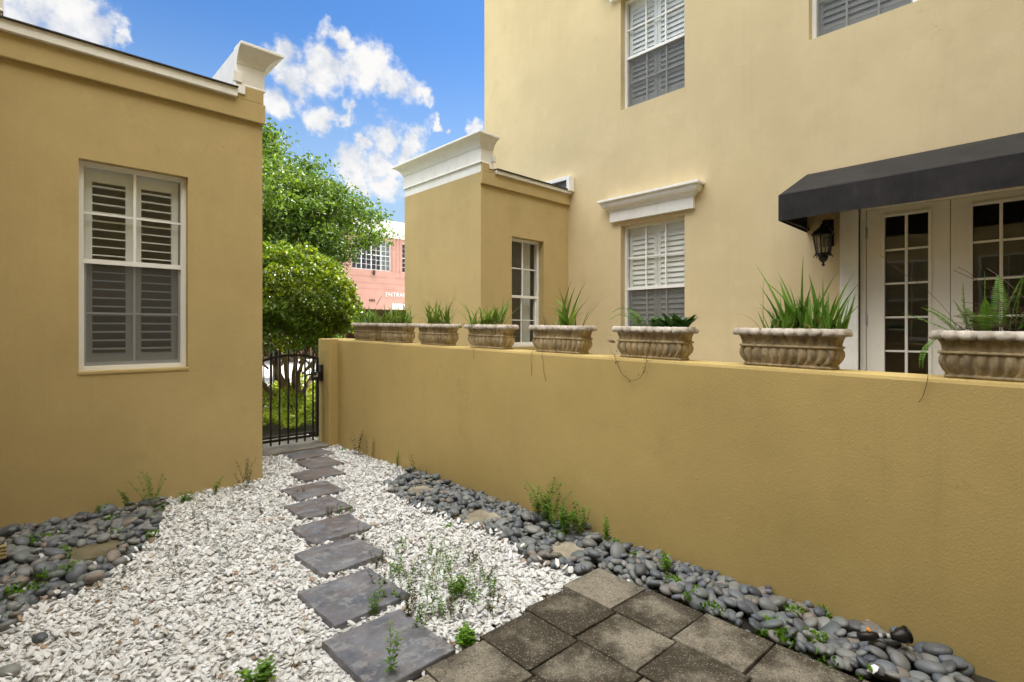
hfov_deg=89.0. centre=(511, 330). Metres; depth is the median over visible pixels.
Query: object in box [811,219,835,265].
wall lantern
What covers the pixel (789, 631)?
pebble
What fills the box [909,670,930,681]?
pebble
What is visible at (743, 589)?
pebble
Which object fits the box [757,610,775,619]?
pebble
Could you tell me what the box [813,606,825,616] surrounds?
pebble
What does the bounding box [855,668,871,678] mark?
pebble
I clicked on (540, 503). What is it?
weed
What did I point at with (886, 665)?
pebble
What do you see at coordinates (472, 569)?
weed
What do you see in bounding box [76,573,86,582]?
pebble
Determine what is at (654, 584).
pebble
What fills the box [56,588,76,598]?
pebble
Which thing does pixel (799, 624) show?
pebble
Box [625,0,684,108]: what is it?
window
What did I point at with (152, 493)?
weed
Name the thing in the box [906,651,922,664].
pebble
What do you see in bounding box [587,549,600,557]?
pebble
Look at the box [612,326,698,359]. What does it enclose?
planter
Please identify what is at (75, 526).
pebble
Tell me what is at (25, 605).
pebble
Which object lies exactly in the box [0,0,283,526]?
garden building
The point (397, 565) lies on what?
weed
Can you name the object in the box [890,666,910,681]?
pebble
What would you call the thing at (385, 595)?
weed
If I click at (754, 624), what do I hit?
pebble
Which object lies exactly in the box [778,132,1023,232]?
awning
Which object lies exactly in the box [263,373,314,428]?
ground cover
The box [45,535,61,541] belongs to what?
pebble
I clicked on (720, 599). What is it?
pebble
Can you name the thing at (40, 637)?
pebble
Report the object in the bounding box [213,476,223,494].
weed
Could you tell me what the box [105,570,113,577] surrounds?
pebble
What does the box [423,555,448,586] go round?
weed
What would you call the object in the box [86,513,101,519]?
pebble
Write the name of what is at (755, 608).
pebble
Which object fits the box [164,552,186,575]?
weed
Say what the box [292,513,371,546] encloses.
stepping stone
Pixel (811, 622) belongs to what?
pebble
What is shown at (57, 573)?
pebble
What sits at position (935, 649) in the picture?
pebble
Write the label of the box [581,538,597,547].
pebble
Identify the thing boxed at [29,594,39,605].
pebble
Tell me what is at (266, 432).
planting bed
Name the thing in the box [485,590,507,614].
weed
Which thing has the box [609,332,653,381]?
trailing vine
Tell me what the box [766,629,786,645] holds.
pebble
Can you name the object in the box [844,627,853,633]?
pebble
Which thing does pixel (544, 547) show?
pebble
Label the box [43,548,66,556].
pebble
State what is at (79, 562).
pebble
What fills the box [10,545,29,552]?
pebble
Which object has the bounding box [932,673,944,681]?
pebble
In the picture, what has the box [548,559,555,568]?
pebble
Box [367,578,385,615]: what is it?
weed
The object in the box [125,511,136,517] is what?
pebble
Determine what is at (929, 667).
pebble
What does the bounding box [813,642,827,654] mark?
pebble
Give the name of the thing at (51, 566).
pebble
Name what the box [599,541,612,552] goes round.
pebble
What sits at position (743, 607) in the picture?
pebble
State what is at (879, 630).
pebble
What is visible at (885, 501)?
garden wall
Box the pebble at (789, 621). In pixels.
[786,619,793,626]
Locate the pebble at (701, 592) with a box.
[693,587,708,598]
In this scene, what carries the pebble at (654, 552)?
on the pebbles at (453, 500)
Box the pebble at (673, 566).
[658,562,675,572]
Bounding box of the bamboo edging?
[0,544,6,559]
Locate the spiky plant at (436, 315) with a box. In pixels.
[419,298,466,323]
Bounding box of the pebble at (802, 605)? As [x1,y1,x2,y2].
[796,602,809,611]
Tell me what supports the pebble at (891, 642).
on the pebble
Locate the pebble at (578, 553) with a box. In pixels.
[570,550,584,557]
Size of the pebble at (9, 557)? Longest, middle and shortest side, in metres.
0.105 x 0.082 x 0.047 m
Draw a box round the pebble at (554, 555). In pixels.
[549,552,562,559]
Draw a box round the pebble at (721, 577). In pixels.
[716,575,726,581]
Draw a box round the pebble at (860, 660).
[856,655,868,669]
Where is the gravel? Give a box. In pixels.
[0,434,878,681]
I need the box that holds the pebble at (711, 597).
[706,593,716,600]
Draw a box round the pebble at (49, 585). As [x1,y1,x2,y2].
[44,581,67,587]
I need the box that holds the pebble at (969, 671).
[955,661,974,676]
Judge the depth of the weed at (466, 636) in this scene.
2.29 m
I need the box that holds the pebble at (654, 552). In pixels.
[650,549,662,555]
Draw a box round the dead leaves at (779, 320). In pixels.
[731,308,825,333]
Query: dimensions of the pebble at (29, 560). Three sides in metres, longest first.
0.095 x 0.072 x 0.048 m
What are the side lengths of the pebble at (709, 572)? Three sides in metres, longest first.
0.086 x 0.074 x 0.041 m
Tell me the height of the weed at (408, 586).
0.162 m
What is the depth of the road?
17.82 m
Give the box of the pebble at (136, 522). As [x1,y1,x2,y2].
[132,519,144,526]
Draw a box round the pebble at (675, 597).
[671,594,682,601]
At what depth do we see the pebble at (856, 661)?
2.11 m
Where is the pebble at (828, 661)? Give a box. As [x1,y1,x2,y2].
[825,656,840,669]
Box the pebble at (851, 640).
[844,637,858,650]
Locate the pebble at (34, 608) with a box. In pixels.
[21,605,38,611]
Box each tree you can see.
[262,117,403,316]
[262,239,364,416]
[271,268,354,361]
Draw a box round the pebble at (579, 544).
[576,539,585,547]
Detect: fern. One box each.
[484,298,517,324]
[610,297,653,326]
[903,273,1023,367]
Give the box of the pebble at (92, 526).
[86,524,97,528]
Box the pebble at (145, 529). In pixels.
[141,526,157,532]
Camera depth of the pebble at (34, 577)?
2.88 m
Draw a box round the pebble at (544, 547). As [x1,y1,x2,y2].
[538,545,552,551]
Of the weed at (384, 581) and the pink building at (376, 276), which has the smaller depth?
the weed at (384, 581)
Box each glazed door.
[865,199,950,374]
[951,189,1023,330]
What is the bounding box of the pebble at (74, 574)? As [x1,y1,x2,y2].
[65,564,87,582]
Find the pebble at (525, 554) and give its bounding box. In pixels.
[522,550,528,557]
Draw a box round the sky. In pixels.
[3,0,483,222]
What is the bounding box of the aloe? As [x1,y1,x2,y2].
[754,255,859,328]
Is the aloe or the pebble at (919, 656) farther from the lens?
the aloe
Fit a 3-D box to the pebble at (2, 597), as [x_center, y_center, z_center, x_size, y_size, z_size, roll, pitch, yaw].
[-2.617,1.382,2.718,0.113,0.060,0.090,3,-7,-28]
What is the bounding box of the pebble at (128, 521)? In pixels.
[122,517,137,525]
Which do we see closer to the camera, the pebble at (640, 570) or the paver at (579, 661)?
the paver at (579, 661)
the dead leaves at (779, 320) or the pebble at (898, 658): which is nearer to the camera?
the pebble at (898, 658)
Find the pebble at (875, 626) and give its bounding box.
[858,621,882,631]
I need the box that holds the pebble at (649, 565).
[644,560,656,570]
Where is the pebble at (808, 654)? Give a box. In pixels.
[799,651,813,658]
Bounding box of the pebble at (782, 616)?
[775,612,791,626]
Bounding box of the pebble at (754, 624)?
[749,619,761,632]
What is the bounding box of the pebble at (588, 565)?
[574,561,592,572]
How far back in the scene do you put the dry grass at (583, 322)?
3.83 m
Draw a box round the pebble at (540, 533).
[534,531,545,538]
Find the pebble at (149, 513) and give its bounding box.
[136,506,152,519]
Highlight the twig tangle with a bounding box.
[880,255,1023,331]
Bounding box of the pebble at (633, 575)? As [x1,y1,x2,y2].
[629,569,638,579]
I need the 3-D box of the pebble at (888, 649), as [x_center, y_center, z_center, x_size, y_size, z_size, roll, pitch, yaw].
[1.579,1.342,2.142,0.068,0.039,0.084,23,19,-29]
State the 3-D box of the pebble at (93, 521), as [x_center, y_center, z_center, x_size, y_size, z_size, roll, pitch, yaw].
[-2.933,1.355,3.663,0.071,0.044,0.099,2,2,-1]
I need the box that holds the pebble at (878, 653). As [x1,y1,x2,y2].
[868,645,888,660]
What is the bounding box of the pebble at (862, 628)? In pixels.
[860,625,877,632]
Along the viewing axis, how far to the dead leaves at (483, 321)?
4.41 m
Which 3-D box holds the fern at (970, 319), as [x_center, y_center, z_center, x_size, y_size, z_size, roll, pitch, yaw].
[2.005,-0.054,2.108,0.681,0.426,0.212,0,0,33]
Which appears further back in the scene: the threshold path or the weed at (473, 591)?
the threshold path
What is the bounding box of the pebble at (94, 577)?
[84,572,105,583]
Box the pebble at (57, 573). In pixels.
[43,570,65,581]
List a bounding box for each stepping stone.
[281,480,344,501]
[284,448,333,460]
[284,495,352,521]
[290,466,345,483]
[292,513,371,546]
[295,456,343,469]
[295,536,386,578]
[297,568,410,629]
[322,609,455,681]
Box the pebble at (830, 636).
[816,630,835,638]
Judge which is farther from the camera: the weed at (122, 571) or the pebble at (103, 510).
the pebble at (103, 510)
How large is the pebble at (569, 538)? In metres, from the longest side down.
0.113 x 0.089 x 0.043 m
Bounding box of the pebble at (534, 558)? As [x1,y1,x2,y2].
[529,554,542,562]
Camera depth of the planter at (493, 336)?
4.29 m
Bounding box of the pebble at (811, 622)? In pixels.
[804,617,818,627]
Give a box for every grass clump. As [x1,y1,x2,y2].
[345,306,392,322]
[369,302,418,322]
[458,302,497,327]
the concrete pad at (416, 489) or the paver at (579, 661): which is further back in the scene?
the concrete pad at (416, 489)
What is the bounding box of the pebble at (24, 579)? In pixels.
[12,576,29,585]
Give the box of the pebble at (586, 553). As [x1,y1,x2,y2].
[584,551,595,559]
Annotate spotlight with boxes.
[856,625,913,643]
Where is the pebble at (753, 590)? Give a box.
[747,586,761,597]
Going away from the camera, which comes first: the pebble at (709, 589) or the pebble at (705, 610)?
the pebble at (705, 610)
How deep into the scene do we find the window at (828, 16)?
5.32 m
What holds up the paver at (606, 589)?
on the soil
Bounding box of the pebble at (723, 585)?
[717,584,728,587]
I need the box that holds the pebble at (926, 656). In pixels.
[920,652,939,661]
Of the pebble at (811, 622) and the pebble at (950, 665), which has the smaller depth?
the pebble at (950, 665)
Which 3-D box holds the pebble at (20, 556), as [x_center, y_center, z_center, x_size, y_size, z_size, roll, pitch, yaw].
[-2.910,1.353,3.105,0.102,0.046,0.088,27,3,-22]
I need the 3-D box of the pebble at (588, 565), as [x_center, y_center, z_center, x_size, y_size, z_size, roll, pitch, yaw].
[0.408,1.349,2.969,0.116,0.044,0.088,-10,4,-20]
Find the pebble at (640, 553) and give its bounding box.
[634,551,646,557]
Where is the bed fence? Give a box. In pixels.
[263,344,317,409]
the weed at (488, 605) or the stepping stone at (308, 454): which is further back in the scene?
the stepping stone at (308, 454)
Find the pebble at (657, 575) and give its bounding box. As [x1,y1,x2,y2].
[650,571,661,579]
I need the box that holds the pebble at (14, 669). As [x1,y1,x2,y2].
[0,663,21,677]
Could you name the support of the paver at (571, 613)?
on the soil
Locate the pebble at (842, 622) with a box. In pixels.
[831,616,847,627]
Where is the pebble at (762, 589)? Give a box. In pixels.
[756,586,766,594]
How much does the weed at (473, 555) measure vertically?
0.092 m
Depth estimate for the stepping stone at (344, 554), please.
3.13 m
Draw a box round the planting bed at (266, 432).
[263,406,314,439]
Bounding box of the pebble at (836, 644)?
[826,639,842,653]
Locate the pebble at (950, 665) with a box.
[940,659,956,673]
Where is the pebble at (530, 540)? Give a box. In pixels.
[524,538,536,544]
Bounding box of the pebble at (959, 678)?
[953,675,973,681]
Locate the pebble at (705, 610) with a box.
[697,599,711,613]
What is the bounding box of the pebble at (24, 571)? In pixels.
[15,567,32,577]
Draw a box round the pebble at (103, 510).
[96,504,116,513]
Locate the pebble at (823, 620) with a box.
[815,616,830,630]
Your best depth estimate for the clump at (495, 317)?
4.34 m
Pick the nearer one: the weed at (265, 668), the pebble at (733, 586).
the weed at (265, 668)
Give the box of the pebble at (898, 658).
[889,650,910,671]
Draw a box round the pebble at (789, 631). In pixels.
[784,627,796,638]
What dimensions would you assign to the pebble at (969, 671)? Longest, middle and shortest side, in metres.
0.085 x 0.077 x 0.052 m
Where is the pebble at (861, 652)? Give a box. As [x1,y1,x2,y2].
[855,649,867,656]
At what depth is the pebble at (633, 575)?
2.86 m
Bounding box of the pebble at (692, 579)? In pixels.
[684,576,696,584]
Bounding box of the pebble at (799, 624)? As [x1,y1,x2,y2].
[792,618,809,633]
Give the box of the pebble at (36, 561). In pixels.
[29,558,45,566]
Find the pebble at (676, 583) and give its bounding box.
[668,580,685,586]
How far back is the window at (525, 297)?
7.50 m
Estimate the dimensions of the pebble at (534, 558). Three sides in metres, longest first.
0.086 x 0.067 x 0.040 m
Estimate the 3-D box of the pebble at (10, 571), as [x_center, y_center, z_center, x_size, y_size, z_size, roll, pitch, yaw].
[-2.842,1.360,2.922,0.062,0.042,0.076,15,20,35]
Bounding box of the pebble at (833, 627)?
[820,621,841,634]
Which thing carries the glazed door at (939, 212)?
in the tall house
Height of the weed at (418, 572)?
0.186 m
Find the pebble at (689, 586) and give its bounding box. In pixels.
[681,582,692,593]
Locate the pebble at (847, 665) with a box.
[842,657,854,671]
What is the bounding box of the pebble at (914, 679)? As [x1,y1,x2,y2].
[908,677,921,681]
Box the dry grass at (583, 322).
[535,293,611,325]
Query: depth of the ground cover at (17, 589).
2.93 m
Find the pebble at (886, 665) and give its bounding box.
[872,659,898,680]
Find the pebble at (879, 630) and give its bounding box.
[877,628,895,647]
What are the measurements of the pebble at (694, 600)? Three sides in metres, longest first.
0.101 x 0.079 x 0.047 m
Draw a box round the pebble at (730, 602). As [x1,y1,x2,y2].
[722,597,737,607]
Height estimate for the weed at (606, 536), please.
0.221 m
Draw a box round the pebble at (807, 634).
[802,630,816,639]
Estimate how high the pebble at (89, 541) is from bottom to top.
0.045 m
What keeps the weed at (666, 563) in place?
on the pebble at (663, 574)
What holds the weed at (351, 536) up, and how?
on the gravel
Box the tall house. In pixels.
[484,0,1023,374]
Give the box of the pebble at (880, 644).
[868,639,886,648]
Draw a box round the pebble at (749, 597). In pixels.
[744,595,753,599]
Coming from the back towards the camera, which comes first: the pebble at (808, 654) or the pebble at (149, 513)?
the pebble at (149, 513)
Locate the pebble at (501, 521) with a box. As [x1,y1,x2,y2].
[494,518,506,525]
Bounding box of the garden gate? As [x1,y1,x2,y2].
[262,348,322,447]
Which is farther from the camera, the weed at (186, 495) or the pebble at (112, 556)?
the weed at (186, 495)
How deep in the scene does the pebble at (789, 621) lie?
2.36 m
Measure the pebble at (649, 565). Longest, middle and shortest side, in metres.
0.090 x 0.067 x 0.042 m
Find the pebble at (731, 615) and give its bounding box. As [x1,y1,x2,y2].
[726,609,735,622]
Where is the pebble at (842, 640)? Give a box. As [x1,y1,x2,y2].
[835,637,849,643]
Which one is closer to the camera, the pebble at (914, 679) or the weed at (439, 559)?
the pebble at (914, 679)
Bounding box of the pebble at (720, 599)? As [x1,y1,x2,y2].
[718,594,731,608]
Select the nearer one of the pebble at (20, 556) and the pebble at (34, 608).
the pebble at (34, 608)
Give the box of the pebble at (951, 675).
[945,671,962,678]
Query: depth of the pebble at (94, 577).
2.83 m
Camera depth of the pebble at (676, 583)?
2.73 m
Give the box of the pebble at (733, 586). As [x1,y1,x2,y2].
[729,583,738,590]
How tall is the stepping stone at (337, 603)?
0.034 m
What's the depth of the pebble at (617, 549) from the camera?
3.10 m
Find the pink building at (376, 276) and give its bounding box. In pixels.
[262,216,404,358]
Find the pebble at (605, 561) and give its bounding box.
[600,559,609,566]
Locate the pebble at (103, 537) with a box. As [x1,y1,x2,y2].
[96,533,110,542]
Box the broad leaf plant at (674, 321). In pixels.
[647,312,697,326]
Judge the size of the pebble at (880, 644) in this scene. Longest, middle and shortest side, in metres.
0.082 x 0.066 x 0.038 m
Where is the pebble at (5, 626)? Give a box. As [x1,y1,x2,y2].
[0,620,15,632]
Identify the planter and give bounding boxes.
[351,323,381,340]
[378,323,416,342]
[415,323,461,345]
[464,324,518,348]
[528,325,596,353]
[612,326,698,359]
[733,328,852,369]
[929,330,1023,381]
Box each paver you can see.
[413,674,435,681]
[425,640,532,681]
[480,612,577,672]
[525,588,614,638]
[526,676,543,681]
[531,641,640,681]
[563,568,644,610]
[576,613,674,673]
[612,589,703,639]
[638,642,749,681]
[639,678,650,681]
[672,613,773,674]
[746,644,859,681]
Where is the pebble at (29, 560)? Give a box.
[24,556,38,564]
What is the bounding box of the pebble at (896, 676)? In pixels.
[884,671,902,680]
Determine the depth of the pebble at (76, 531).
3.47 m
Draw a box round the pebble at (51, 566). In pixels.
[33,561,57,574]
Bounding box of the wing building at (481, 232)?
[392,130,571,349]
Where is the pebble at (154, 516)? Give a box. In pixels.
[150,514,163,519]
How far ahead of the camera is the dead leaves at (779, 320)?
2.68 m
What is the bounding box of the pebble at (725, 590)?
[722,588,729,595]
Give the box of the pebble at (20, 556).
[13,551,33,562]
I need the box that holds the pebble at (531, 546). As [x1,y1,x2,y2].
[525,543,535,553]
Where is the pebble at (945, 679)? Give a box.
[938,676,955,681]
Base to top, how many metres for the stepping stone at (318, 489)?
0.035 m
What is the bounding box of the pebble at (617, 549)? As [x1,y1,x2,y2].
[610,542,625,559]
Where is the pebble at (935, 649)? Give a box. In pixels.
[922,642,952,656]
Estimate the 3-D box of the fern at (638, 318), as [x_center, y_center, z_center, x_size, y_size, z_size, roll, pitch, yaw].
[0.777,-0.098,3.404,0.101,0.222,0.343,0,0,-44]
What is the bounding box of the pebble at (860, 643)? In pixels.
[858,641,871,654]
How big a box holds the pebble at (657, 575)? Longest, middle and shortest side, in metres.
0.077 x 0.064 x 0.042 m
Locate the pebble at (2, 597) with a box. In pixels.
[0,590,22,600]
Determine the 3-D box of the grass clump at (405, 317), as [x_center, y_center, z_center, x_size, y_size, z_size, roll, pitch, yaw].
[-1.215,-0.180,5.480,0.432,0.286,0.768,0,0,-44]
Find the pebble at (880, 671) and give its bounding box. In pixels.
[869,662,885,676]
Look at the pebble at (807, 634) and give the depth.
2.27 m
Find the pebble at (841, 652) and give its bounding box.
[836,648,856,657]
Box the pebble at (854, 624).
[848,619,863,631]
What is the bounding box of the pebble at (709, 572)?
[699,569,713,575]
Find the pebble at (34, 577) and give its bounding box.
[31,574,43,581]
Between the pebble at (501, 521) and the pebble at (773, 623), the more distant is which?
the pebble at (501, 521)
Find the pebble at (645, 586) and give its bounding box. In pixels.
[643,582,660,592]
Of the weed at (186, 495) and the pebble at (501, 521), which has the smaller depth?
the pebble at (501, 521)
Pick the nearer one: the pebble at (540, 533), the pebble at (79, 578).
the pebble at (79, 578)
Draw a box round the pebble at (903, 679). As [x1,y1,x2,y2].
[900,677,912,681]
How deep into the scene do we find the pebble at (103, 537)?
3.36 m
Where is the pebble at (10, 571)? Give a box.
[0,568,14,576]
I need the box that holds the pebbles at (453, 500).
[0,467,965,668]
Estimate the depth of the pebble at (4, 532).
3.48 m
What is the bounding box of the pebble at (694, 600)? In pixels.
[687,592,702,611]
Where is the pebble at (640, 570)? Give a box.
[634,564,646,575]
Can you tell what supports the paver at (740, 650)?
on the soil
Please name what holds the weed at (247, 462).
on the gravel
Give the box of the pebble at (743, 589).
[739,584,749,594]
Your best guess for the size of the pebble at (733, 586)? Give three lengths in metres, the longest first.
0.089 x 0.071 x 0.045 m
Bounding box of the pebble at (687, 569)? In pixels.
[678,563,692,573]
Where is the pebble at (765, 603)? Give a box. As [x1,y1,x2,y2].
[759,597,778,612]
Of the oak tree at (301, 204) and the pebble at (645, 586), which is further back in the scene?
the oak tree at (301, 204)
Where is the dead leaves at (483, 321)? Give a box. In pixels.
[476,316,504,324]
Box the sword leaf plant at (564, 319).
[548,283,589,325]
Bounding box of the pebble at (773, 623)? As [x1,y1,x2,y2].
[762,619,783,628]
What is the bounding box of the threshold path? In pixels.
[262,435,330,457]
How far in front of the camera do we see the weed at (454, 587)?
2.69 m
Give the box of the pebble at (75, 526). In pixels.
[71,523,85,528]
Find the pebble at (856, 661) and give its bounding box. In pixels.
[850,658,864,668]
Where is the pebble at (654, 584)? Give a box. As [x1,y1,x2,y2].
[648,580,659,588]
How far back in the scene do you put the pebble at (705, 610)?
2.54 m
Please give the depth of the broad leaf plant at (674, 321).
3.15 m
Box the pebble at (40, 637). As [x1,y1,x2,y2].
[31,632,47,642]
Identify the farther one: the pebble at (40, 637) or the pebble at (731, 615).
the pebble at (731, 615)
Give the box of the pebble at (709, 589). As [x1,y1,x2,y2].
[705,586,721,595]
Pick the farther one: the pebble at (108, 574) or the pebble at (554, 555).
the pebble at (554, 555)
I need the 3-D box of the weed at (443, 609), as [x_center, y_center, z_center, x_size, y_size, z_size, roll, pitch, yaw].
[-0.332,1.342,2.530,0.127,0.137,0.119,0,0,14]
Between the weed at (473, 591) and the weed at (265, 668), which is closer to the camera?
the weed at (265, 668)
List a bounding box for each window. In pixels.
[79,160,185,370]
[352,241,390,271]
[512,238,538,346]
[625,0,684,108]
[625,217,684,326]
[812,0,917,38]
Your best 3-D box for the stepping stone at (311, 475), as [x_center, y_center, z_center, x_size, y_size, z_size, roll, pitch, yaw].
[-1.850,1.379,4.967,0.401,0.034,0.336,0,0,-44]
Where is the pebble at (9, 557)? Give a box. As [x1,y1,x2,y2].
[5,551,19,560]
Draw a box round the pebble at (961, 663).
[938,655,967,668]
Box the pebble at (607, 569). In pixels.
[600,567,615,574]
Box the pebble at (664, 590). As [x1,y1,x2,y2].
[659,585,674,596]
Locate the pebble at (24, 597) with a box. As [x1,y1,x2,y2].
[14,594,30,603]
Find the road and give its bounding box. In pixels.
[264,359,314,385]
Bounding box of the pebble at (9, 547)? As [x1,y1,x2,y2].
[6,544,16,551]
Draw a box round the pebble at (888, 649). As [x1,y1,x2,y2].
[885,646,896,656]
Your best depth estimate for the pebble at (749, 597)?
2.60 m
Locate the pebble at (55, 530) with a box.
[46,528,57,534]
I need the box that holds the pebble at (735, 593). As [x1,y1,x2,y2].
[728,589,744,599]
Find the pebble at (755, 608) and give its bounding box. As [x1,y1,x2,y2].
[744,599,759,617]
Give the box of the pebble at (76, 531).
[68,528,85,535]
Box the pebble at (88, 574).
[83,570,104,578]
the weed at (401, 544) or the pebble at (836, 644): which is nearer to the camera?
the pebble at (836, 644)
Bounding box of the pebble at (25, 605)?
[9,602,29,611]
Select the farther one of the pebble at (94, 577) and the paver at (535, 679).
the pebble at (94, 577)
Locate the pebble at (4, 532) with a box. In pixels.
[0,523,19,536]
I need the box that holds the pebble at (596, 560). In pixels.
[594,553,603,563]
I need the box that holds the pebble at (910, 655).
[903,647,917,662]
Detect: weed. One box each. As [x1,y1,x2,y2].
[118,490,129,507]
[121,562,126,578]
[126,469,165,506]
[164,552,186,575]
[176,490,194,502]
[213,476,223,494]
[220,535,229,562]
[234,457,255,487]
[234,654,277,681]
[325,504,339,516]
[349,430,363,454]
[349,523,364,540]
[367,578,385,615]
[368,545,384,566]
[368,571,394,583]
[381,588,400,596]
[382,620,402,675]
[388,555,405,574]
[393,535,406,558]
[395,567,416,592]
[403,587,417,615]
[409,548,439,584]
[413,595,427,627]
[419,573,436,608]
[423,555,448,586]
[427,537,442,560]
[427,589,456,619]
[438,533,461,571]
[445,574,471,601]
[446,591,467,619]
[447,558,475,587]
[455,621,476,646]
[463,582,481,607]
[467,549,477,561]
[474,552,494,585]
[481,569,496,593]
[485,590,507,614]
[523,477,572,524]
[545,498,585,534]
[573,505,590,532]
[602,516,611,541]
[659,551,671,573]
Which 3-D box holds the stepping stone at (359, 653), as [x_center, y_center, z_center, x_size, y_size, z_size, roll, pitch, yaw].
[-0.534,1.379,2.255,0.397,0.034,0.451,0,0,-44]
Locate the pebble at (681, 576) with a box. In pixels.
[678,574,685,581]
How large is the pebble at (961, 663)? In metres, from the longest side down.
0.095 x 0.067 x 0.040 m
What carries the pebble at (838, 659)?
on the soil
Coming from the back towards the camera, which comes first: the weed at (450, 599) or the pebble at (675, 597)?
the pebble at (675, 597)
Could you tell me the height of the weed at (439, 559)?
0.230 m
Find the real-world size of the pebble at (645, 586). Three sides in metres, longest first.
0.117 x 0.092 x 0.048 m
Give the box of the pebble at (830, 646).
[824,643,835,655]
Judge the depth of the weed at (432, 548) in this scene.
3.11 m
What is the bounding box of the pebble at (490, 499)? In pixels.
[485,496,496,503]
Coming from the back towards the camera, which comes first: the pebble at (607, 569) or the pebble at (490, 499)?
the pebble at (490, 499)
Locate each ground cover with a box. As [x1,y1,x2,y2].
[1,501,166,601]
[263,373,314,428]
[338,448,872,679]
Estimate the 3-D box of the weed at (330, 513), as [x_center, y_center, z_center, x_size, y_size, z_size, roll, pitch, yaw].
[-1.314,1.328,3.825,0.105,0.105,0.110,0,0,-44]
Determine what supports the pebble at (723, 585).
on the soil
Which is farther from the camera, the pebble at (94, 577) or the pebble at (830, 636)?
the pebble at (94, 577)
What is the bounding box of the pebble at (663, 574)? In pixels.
[661,572,671,576]
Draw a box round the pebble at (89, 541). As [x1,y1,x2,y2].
[86,539,93,544]
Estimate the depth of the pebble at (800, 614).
2.44 m
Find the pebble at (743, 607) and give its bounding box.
[736,601,752,614]
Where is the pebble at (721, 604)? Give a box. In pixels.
[713,598,726,608]
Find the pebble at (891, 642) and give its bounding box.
[882,633,901,646]
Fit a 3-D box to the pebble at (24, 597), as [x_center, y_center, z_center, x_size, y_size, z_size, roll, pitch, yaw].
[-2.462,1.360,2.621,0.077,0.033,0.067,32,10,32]
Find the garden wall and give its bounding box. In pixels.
[319,338,1023,681]
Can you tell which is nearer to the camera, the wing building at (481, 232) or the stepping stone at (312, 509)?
the stepping stone at (312, 509)
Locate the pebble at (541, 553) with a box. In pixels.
[537,550,550,558]
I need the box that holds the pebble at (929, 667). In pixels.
[914,659,947,675]
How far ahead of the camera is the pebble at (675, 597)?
2.63 m
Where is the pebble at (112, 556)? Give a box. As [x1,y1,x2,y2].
[106,550,120,562]
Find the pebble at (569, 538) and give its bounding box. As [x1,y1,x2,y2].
[563,534,575,541]
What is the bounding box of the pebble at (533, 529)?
[526,525,540,533]
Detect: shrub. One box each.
[262,337,300,359]
[310,334,340,354]
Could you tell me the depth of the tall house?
6.00 m
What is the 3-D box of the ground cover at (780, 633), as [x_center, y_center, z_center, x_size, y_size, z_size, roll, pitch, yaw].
[-0.336,1.347,3.966,0.652,0.130,5.209,0,0,-44]
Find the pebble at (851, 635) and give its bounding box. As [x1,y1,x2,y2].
[847,632,857,638]
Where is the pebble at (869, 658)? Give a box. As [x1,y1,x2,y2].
[863,654,877,662]
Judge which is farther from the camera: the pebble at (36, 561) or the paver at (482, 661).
the pebble at (36, 561)
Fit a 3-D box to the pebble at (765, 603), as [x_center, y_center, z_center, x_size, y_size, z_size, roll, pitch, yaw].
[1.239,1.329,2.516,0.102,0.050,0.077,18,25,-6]
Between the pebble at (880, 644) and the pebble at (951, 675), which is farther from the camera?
the pebble at (880, 644)
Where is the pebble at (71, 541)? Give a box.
[66,537,79,545]
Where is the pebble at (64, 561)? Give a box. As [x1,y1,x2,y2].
[60,559,68,564]
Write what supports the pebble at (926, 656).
on the soil
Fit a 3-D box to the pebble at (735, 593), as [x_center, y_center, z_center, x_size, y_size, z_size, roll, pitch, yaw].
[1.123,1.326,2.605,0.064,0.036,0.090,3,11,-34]
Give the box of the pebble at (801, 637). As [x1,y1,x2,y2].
[794,632,808,642]
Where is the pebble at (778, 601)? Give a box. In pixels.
[769,595,786,607]
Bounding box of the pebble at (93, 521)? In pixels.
[88,519,100,524]
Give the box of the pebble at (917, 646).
[912,641,929,652]
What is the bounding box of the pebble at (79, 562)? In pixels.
[70,560,84,566]
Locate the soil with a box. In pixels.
[354,463,996,681]
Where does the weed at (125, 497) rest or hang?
on the pebbles at (453, 500)
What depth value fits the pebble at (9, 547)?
3.21 m
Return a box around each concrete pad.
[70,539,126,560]
[397,484,433,494]
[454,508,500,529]
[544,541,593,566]
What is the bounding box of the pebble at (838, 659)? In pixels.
[830,655,843,669]
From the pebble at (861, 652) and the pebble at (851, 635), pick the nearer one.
the pebble at (861, 652)
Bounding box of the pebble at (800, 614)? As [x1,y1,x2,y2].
[793,609,802,618]
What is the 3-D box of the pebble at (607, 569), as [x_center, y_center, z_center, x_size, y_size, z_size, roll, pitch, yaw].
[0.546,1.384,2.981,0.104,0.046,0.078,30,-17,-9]
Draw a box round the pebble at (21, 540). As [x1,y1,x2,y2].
[14,536,29,545]

